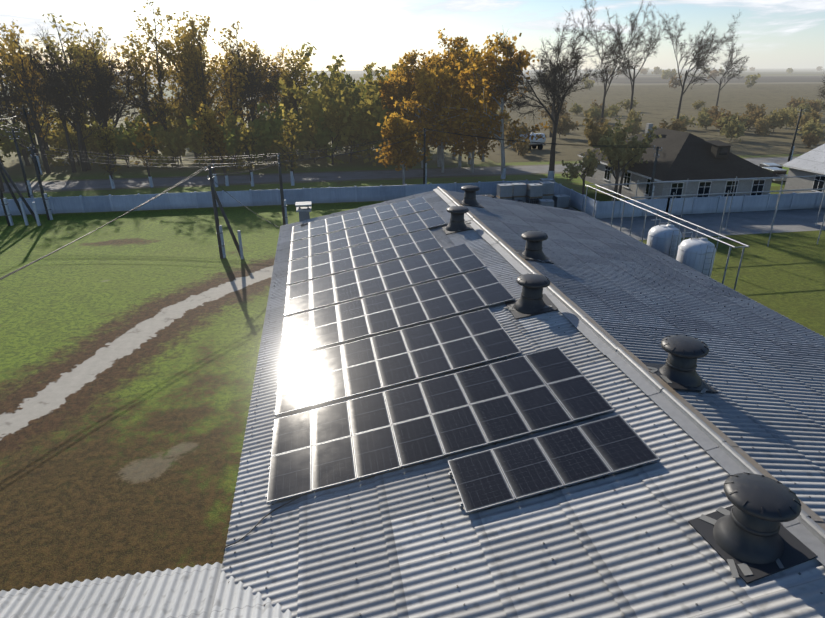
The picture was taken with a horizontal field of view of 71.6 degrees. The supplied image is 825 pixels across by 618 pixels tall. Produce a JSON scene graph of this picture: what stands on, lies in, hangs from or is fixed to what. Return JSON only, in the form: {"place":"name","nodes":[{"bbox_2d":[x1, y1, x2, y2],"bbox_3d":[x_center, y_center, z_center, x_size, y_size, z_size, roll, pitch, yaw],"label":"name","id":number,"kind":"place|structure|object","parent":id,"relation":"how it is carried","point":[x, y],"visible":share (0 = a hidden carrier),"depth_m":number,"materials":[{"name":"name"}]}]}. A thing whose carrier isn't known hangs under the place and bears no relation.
{"place":"outdoors","nodes":[
{"label":"outdoors","id":0,"kind":"place"},
{"bbox_2d":[0,0,314,191],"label":"autumn tree","id":1,"kind":"object","parent":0,"point":[194,58],"depth_m":72.45,"materials":[{"name":"green plant"}]},
{"bbox_2d":[0,42,436,170],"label":"trees","id":2,"kind":"object","parent":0,"point":[351,97],"depth_m":75.23,"materials":[{"name":"green plant"}]},
{"bbox_2d":[2,73,684,78],"bbox_3d":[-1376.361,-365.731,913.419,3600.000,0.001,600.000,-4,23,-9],"label":"plowed field","id":3,"kind":"structure","parent":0,"point":[519,76],"depth_m":951.32,"materials":[{"name":"brown soil"}]},
{"bbox_2d":[2,156,798,193],"bbox_3d":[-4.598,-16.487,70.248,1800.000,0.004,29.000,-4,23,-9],"label":"road","id":4,"kind":"structure","parent":0,"point":[193,181],"depth_m":68.47,"materials":[{"name":"grey asphalt"}]},
{"bbox_2d":[0,0,824,178],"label":"bare tree","id":5,"kind":"object","parent":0,"point":[57,82],"depth_m":71.19,"materials":[{"name":"plant"}]},
{"bbox_2d":[0,68,824,216],"bbox_3d":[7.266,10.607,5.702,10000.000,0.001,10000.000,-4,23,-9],"label":"ground","id":6,"kind":"structure","parent":0,"point":[188,166],"depth_m":72.66,"materials":[{"name":"green plant"}]},
{"bbox_2d":[9,129,33,197],"bbox_3d":[-36.870,-13.359,54.080,1.300,7.000,0.300,-4,23,-9],"label":"utility pole","id":7,"kind":"object","parent":6,"relation":"on","point":[28,188],"visible":0.79,"depth_m":54.05,"materials":[{"name":"brown wood"}]},
{"bbox_2d":[17,107,42,174],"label":"utility pole","id":8,"kind":"object","parent":6,"relation":"on","point":[37,161],"visible":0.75,"depth_m":69.82,"materials":[{"name":"brown wood"}]},
{"bbox_2d":[0,186,824,591],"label":"yard grass","id":9,"kind":"structure","parent":6,"relation":"on","point":[128,350],"depth_m":25.09,"materials":[{"name":"green plant"}]},
{"bbox_2d":[0,162,41,225],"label":"utility pole","id":10,"kind":"object","parent":9,"relation":"on","point":[20,206],"visible":1,"depth_m":47.26,"materials":[{"name":"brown wood"}]},
{"bbox_2d":[0,109,660,279],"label":"power lines","id":11,"kind":"object","parent":10,"relation":"attached to","point":[3,277],"visible":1,"depth_m":46.26,"materials":[{"name":"grey metal"}]},
{"bbox_2d":[27,146,52,219],"bbox_3d":[-31.484,-10.610,48.524,0.430,6.200,1.300,-4,23,-9],"label":"utility pole","id":12,"kind":"object","parent":9,"relation":"on","point":[45,198],"visible":0.88,"depth_m":48.73,"materials":[{"name":"brown wood"}]},
{"bbox_2d":[205,164,243,258],"bbox_3d":[-12.505,-6.445,38.361,1.736,6.334,1.262,-4,23,-9],"label":"utility pole","id":13,"kind":"object","parent":9,"relation":"on","point":[219,231],"visible":0.92,"depth_m":38.51,"materials":[{"name":"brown wood"}]},
{"bbox_2d":[277,154,287,224],"bbox_3d":[-10.383,-9.370,45.773,0.430,5.900,1.300,-4,23,-9],"label":"utility pole","id":14,"kind":"object","parent":9,"relation":"on","point":[284,211],"visible":0.81,"depth_m":45.89,"materials":[{"name":"brown wood"}]},
{"bbox_2d":[222,226,819,568],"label":"building walls","id":15,"kind":"structure","parent":9,"relation":"on","point":[224,559],"depth_m":14.42,"materials":[{"name":"white brick"}]},
{"bbox_2d":[221,190,824,617],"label":"roof","id":16,"kind":"structure","parent":15,"relation":"on","point":[413,540],"depth_m":11.04,"materials":[{"name":"metal"}]},
{"bbox_2d":[295,201,311,221],"bbox_3d":[-6.576,-4.289,35.405,0.950,4.540,0.950,-4,23,-9],"label":"vent shaft","id":17,"kind":"object","parent":16,"relation":"on","point":[304,214],"visible":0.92,"depth_m":34.47,"materials":[{"name":"metal"}]},
{"bbox_2d":[224,196,659,552],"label":"solar panels","id":18,"kind":"object","parent":16,"relation":"on","point":[571,454],"visible":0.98,"depth_m":14.74,"materials":[{"name":"black glass"}]},
{"bbox_2d":[441,206,472,234],"bbox_3d":[2.090,-4.167,26.484,1.412,1.130,1.403,-4,23,-9],"label":"roof ventilator","id":19,"kind":"object","parent":16,"relation":"on","point":[457,223],"visible":1,"depth_m":26.22,"materials":[{"name":"grey metal"}]},
{"bbox_2d":[456,185,483,207],"bbox_3d":[3.143,-6.149,31.186,1.361,1.128,1.287,-4,23,-9],"label":"roof ventilator","id":20,"kind":"object","parent":16,"relation":"on","point":[469,199],"visible":1,"depth_m":30.91,"materials":[{"name":"grey metal"}]},
{"bbox_2d":[503,274,557,318],"bbox_3d":[3.637,-0.464,17.659,1.464,1.129,1.341,-4,23,-9],"label":"roof ventilator","id":21,"kind":"object","parent":16,"relation":"on","point":[533,300],"visible":0.98,"depth_m":17.41,"materials":[{"name":"grey metal"}]},
{"bbox_2d":[514,231,553,263],"bbox_3d":[4.736,-2.414,22.302,1.382,1.140,1.474,-4,23,-9],"label":"roof ventilator","id":22,"kind":"object","parent":16,"relation":"on","point":[532,251],"visible":0.96,"depth_m":22.09,"materials":[{"name":"grey metal"}]},
{"bbox_2d":[433,186,824,565],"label":"ridge cap","id":23,"kind":"object","parent":16,"relation":"on","point":[806,526],"visible":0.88,"depth_m":12.57,"materials":[{"name":"metal"}]},
{"bbox_2d":[643,335,717,393],"bbox_3d":[6.331,1.294,13.460,1.348,1.133,1.456,-4,23,-9],"label":"roof ventilator","id":24,"kind":"object","parent":16,"relation":"on","point":[677,370],"visible":0.94,"depth_m":13.29,"materials":[{"name":"grey metal"}]},
{"bbox_2d":[688,472,816,583],"bbox_3d":[5.280,3.231,8.850,1.309,1.125,1.378,-4,23,-9],"label":"roof ventilator","id":25,"kind":"object","parent":16,"relation":"on","point":[747,536],"visible":1,"depth_m":8.62,"materials":[{"name":"grey metal"}]},
{"bbox_2d":[647,219,681,259],"bbox_3d":[14.613,-3.279,33.533,1.836,3.980,1.876,14,27,31],"label":"storage tank","id":26,"kind":"object","parent":9,"relation":"on","point":[665,239],"visible":0.54,"depth_m":32.59,"materials":[{"name":"white metal"}]},
{"bbox_2d":[676,232,715,277],"bbox_3d":[14.999,-2.094,30.582,1.836,4.080,1.876,14,27,31],"label":"storage tank","id":27,"kind":"object","parent":9,"relation":"on","point":[698,254],"visible":0.48,"depth_m":29.64,"materials":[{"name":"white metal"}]},
{"bbox_2d":[584,175,824,289],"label":"pipe rack","id":28,"kind":"object","parent":9,"relation":"on","point":[780,191],"visible":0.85,"depth_m":39.36,"materials":[{"name":"grey metal"}]},
{"bbox_2d":[783,144,824,193],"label":"neighbour building","id":29,"kind":"structure","parent":9,"relation":"on","point":[811,163],"depth_m":56.69,"materials":[{"name":"white brick"}]},
{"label":"annex walls","id":30,"kind":"object","parent":9,"relation":"on","visible":0},
{"bbox_2d":[0,562,300,617],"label":"annex roof","id":31,"kind":"structure","parent":30,"relation":"on","point":[204,591],"depth_m":9.89,"materials":[{"name":"metal"}]},
{"bbox_2d":[0,180,824,218],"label":"concrete fence","id":32,"kind":"object","parent":6,"relation":"on","point":[250,197],"visible":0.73,"depth_m":52.53,"materials":[{"name":"paint"}]},
{"bbox_2d":[423,128,426,183],"bbox_3d":[1.401,-16.831,63.287,0.430,6.000,1.300,-4,23,-9],"label":"utility pole","id":33,"kind":"object","parent":6,"relation":"on","point":[424,170],"visible":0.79,"depth_m":63.50,"materials":[{"name":"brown wood"}]},
{"bbox_2d":[562,112,661,200],"bbox_3d":[19.497,-17.144,61.647,8.985,7.736,18.842,2,23,6],"label":"tree","id":34,"kind":"object","parent":6,"relation":"on","point":[620,145],"depth_m":54.52,"materials":[{"name":"green plant"}]},
{"bbox_2d":[456,84,824,162],"bbox_3d":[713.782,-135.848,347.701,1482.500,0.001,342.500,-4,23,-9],"label":"field reeds","id":35,"kind":"object","parent":6,"relation":"on","point":[657,104],"visible":0.5,"depth_m":173.94,"materials":[{"name":"brown plant"}]},
{"bbox_2d":[520,133,545,149],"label":"truck","id":36,"kind":"object","parent":35,"relation":"on","point":[534,145],"visible":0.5,"depth_m":90.54,"materials":[{"name":"white metal"}]},
{"bbox_2d":[648,146,661,198],"bbox_3d":[21.364,-11.465,50.728,0.430,5.700,1.300,-4,23,-9],"label":"utility pole","id":37,"kind":"object","parent":6,"relation":"on","point":[651,191],"visible":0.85,"depth_m":50.48,"materials":[{"name":"brown wood"}]},
{"bbox_2d":[578,123,780,199],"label":"house","id":38,"kind":"structure","parent":6,"relation":"on","point":[683,156],"depth_m":53.32,"materials":[{"name":"white brick"}]},
{"bbox_2d":[787,109,802,161],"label":"utility pole","id":39,"kind":"object","parent":6,"relation":"on","point":[790,156],"visible":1,"depth_m":76.20,"materials":[{"name":"brown wood"}]},
{"bbox_2d":[0,75,824,101],"bbox_3d":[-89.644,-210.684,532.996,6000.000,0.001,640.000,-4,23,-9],"label":"field stubble","id":40,"kind":"object","parent":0,"point":[583,84],"depth_m":486.68,"materials":[{"name":"beige plant"}]},
{"bbox_2d":[0,84,222,96],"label":"winter crop field","id":41,"kind":"structure","parent":40,"relation":"on","point":[168,93],"depth_m":337.94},
{"bbox_2d":[0,0,824,70],"label":"sky","id":42,"kind":"structure","parent":0,"point":[775,34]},
{"bbox_2d":[112,69,824,74],"bbox_3d":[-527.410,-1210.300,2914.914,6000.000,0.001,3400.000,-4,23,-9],"label":"pale field","id":43,"kind":"structure","parent":0,"point":[581,71],"depth_m":2208.32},
{"bbox_2d":[168,66,822,90],"bbox_3d":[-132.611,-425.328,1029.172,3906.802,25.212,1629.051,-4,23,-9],"label":"tree","id":44,"kind":"object","parent":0,"point":[669,73],"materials":[{"name":"green plant"}]},
{"bbox_2d":[496,183,512,198],"bbox_3d":[8.370,-10.739,51.945,1.224,1.190,1.028,-4,23,-9],"label":"ibc","id":45,"kind":"object","parent":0,"point":[505,190],"visible":1,"depth_m":51.58,"materials":[{"name":"plastic"}]},
{"bbox_2d":[210,72,824,76],"bbox_3d":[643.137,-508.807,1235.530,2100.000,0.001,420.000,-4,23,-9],"label":"fallow field","id":46,"kind":"structure","parent":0,"point":[361,75],"depth_m":1175.83,"materials":[{"name":"brown soil"}]},
{"bbox_2d":[540,178,554,182],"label":"ibc","id":47,"kind":"object","parent":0,"point":[548,179],"visible":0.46,"depth_m":54.07,"materials":[{"name":"plastic"}]},
{"bbox_2d":[307,82,806,86],"bbox_3d":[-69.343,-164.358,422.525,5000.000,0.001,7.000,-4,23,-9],"label":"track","id":48,"kind":"structure","parent":0,"point":[688,83],"depth_m":481.86,"materials":[{"name":"beige soil"}]},
{"bbox_2d":[494,197,824,239],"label":"yard pavement","id":49,"kind":"structure","parent":0,"point":[760,222],"depth_m":47.99,"materials":[{"name":"concrete"}]},
{"bbox_2d":[512,197,525,202],"bbox_3d":[9.672,-9.838,52.782,1.200,1.190,1.000,-8,24,-18],"label":"ibc","id":50,"kind":"object","parent":49,"relation":"on","point":[523,198],"visible":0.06,"depth_m":52.27,"materials":[{"name":"plastic"}]},
{"bbox_2d":[511,182,526,197],"bbox_3d":[9.668,-10.907,52.333,1.214,1.190,1.016,-4,23,-9],"label":"ibc","id":51,"kind":"object","parent":50,"relation":"on","point":[519,189],"visible":0.88,"depth_m":51.91,"materials":[{"name":"plastic"}]},
{"bbox_2d":[526,197,541,203],"bbox_3d":[11.103,-9.701,52.443,1.203,1.190,1.004,-4,23,-9],"label":"ibc","id":52,"kind":"object","parent":49,"relation":"on","point":[533,200],"visible":0.33,"depth_m":51.89,"materials":[{"name":"plastic"}]},
{"bbox_2d":[526,183,542,197],"bbox_3d":[11.099,-10.770,51.993,1.234,1.190,1.041,-4,23,-9],"label":"ibc","id":53,"kind":"object","parent":52,"relation":"on","point":[534,190],"visible":1,"depth_m":51.65,"materials":[{"name":"plastic"}]},
{"bbox_2d":[538,199,554,206],"bbox_3d":[11.945,-9.169,51.171,1.200,1.190,1.000,0,23,0],"label":"ibc","id":54,"kind":"object","parent":49,"relation":"on","point":[547,202],"visible":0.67,"depth_m":50.65,"materials":[{"name":"plastic"}]},
{"bbox_2d":[542,196,552,199],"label":"ibc","id":55,"kind":"object","parent":49,"relation":"on","point":[547,197],"visible":0.12,"depth_m":52.80,"materials":[{"name":"plastic"}]},
{"bbox_2d":[538,181,554,195],"bbox_3d":[12.346,-11.171,52.934,1.205,1.190,1.006,-4,23,-9],"label":"ibc","id":56,"kind":"object","parent":55,"relation":"on","point":[548,188],"visible":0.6,"depth_m":52.56,"materials":[{"name":"plastic"}]},
{"bbox_2d":[553,194,569,208],"bbox_3d":[13.732,-9.960,53.037,1.200,1.190,1.000,-5,23,-12],"label":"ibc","id":57,"kind":"object","parent":49,"relation":"on","point":[561,200],"visible":0.9,"depth_m":52.66,"materials":[{"name":"plastic"}]},
{"bbox_2d":[523,76,824,83],"bbox_3d":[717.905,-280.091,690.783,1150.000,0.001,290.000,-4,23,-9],"label":"distant tree line","id":58,"kind":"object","parent":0,"point":[734,80],"depth_m":600.11,"materials":[{"name":"green plant"}]},
{"bbox_2d":[759,163,781,168],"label":"car","id":59,"kind":"object","parent":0,"point":[770,165],"visible":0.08,"depth_m":68.05,"materials":[{"name":"grey paint"}]},
{"bbox_2d":[762,167,786,181],"bbox_3d":[41.395,-15.512,65.801,1.800,1.340,4.200,0,23,0],"label":"car","id":60,"kind":"object","parent":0,"point":[780,172],"visible":0.31,"depth_m":64.48,"materials":[{"name":"grey paint"}]}
]}

